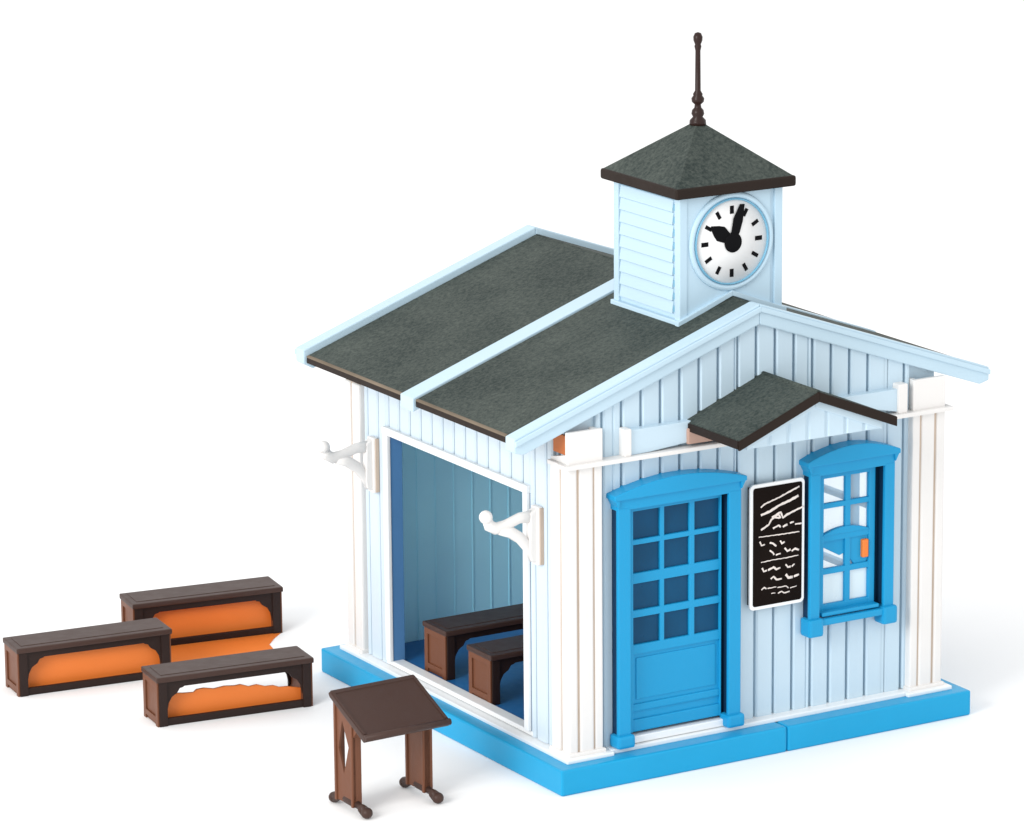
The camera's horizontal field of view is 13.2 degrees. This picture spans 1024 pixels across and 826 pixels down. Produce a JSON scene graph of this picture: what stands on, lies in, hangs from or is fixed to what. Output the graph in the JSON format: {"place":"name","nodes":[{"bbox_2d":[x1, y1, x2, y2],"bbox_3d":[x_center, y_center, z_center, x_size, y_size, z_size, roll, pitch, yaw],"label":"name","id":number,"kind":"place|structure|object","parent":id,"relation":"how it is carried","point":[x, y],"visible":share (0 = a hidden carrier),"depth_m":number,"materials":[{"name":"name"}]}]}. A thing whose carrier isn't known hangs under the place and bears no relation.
{"place":"outdoors","nodes":[
{"label":"outdoors","id":0,"kind":"place"},
{"bbox_2d":[0,0,1023,825],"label":"ground","id":1,"kind":"structure","parent":0,"point":[214,214],"depth_m":2.99,"materials":[{"name":"white paper"}]},
{"bbox_2d":[3,618,171,696],"bbox_3d":[-0.200,0.115,2.087,0.077,0.024,0.022,-7,15,-23],"label":"bench","id":2,"kind":"object","parent":1,"relation":"on","point":[75,658],"visible":0.89,"depth_m":2.08,"materials":[{"name":"brown plastic"}]},
{"bbox_2d":[119,576,282,645],"bbox_3d":[-0.151,0.098,2.157,0.077,0.024,0.022,-6,15,-21],"label":"bench","id":3,"kind":"object","parent":1,"relation":"on","point":[205,612],"visible":0.73,"depth_m":2.15,"materials":[{"name":"brown plastic"}]},
{"bbox_2d":[171,633,279,661],"bbox_3d":[-0.144,0.115,2.134,0.080,0.001,0.045,-6,15,-22],"label":"orange sheet","id":4,"kind":"object","parent":1,"relation":"on","point":[191,651],"visible":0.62,"depth_m":2.14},
{"bbox_2d":[141,646,313,726],"bbox_3d":[-0.131,0.126,2.041,0.077,0.024,0.022,-6,15,-23],"label":"bench","id":5,"kind":"object","parent":1,"relation":"on","point":[166,703],"visible":1,"depth_m":2.03,"materials":[{"name":"brown plastic"}]},
{"bbox_2d":[329,675,451,818],"bbox_3d":[-0.053,0.144,1.906,0.043,0.052,0.036,-9,16,-32],"label":"lectern","id":6,"kind":"object","parent":1,"relation":"on","point":[409,708],"visible":1,"depth_m":1.90,"materials":[{"name":"brown plastic"}]},
{"bbox_2d":[295,32,990,795],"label":"toy building","id":7,"kind":"structure","parent":1,"relation":"on","point":[577,448],"depth_m":1.96,"materials":[{"name":"plastic"}]},
{"bbox_2d":[422,603,522,679],"bbox_3d":[-0.003,0.105,2.060,0.077,0.024,0.022,-9,16,-30],"label":"bench","id":8,"kind":"object","parent":7,"relation":"on","point":[446,638],"visible":0.58,"depth_m":2.04,"materials":[{"name":"brown plastic"}]},
{"bbox_2d":[467,635,523,704],"bbox_3d":[0.018,0.114,2.022,0.077,0.024,0.022,-9,16,-30],"label":"bench","id":9,"kind":"object","parent":7,"relation":"on","point":[491,662],"visible":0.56,"depth_m":2.00,"materials":[{"name":"brown plastic"}]},
{"bbox_2d":[631,495,721,732],"bbox_3d":[0.069,0.088,1.945,0.053,0.104,0.003,-9,16,-30],"label":"door","id":10,"kind":"structure","parent":7,"relation":"in","point":[676,546],"depth_m":1.95,"materials":[{"name":"blue plastic"}]},
{"bbox_2d":[747,477,804,610],"bbox_3d":[0.117,0.058,1.965,0.029,0.058,0.005,-9,16,-30],"label":"chalkboard sign","id":11,"kind":"object","parent":7,"relation":"attached to","point":[775,555],"visible":1,"depth_m":1.96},
{"bbox_2d":[823,473,865,565],"bbox_3d":[0.141,0.047,2.094,0.004,0.103,0.130,-9,16,-30],"label":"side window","id":12,"kind":"structure","parent":7,"relation":"in","point":[855,478],"depth_m":2.06,"materials":[{"name":"plastic"}]},
{"bbox_2d":[819,467,878,616],"bbox_3d":[0.149,0.057,1.985,0.034,0.067,0.006,-9,16,-30],"label":"window","id":13,"kind":"structure","parent":7,"relation":"in","point":[847,587],"depth_m":1.99,"materials":[{"name":"blue plastic"}]},
{"bbox_2d":[799,440,900,637],"bbox_3d":[0.151,0.055,1.985,0.050,0.086,0.010,-9,16,-30],"label":"window frame","id":14,"kind":"structure","parent":7,"relation":"in","point":[849,455],"depth_m":1.98,"materials":[{"name":"blue plastic"}]}
]}

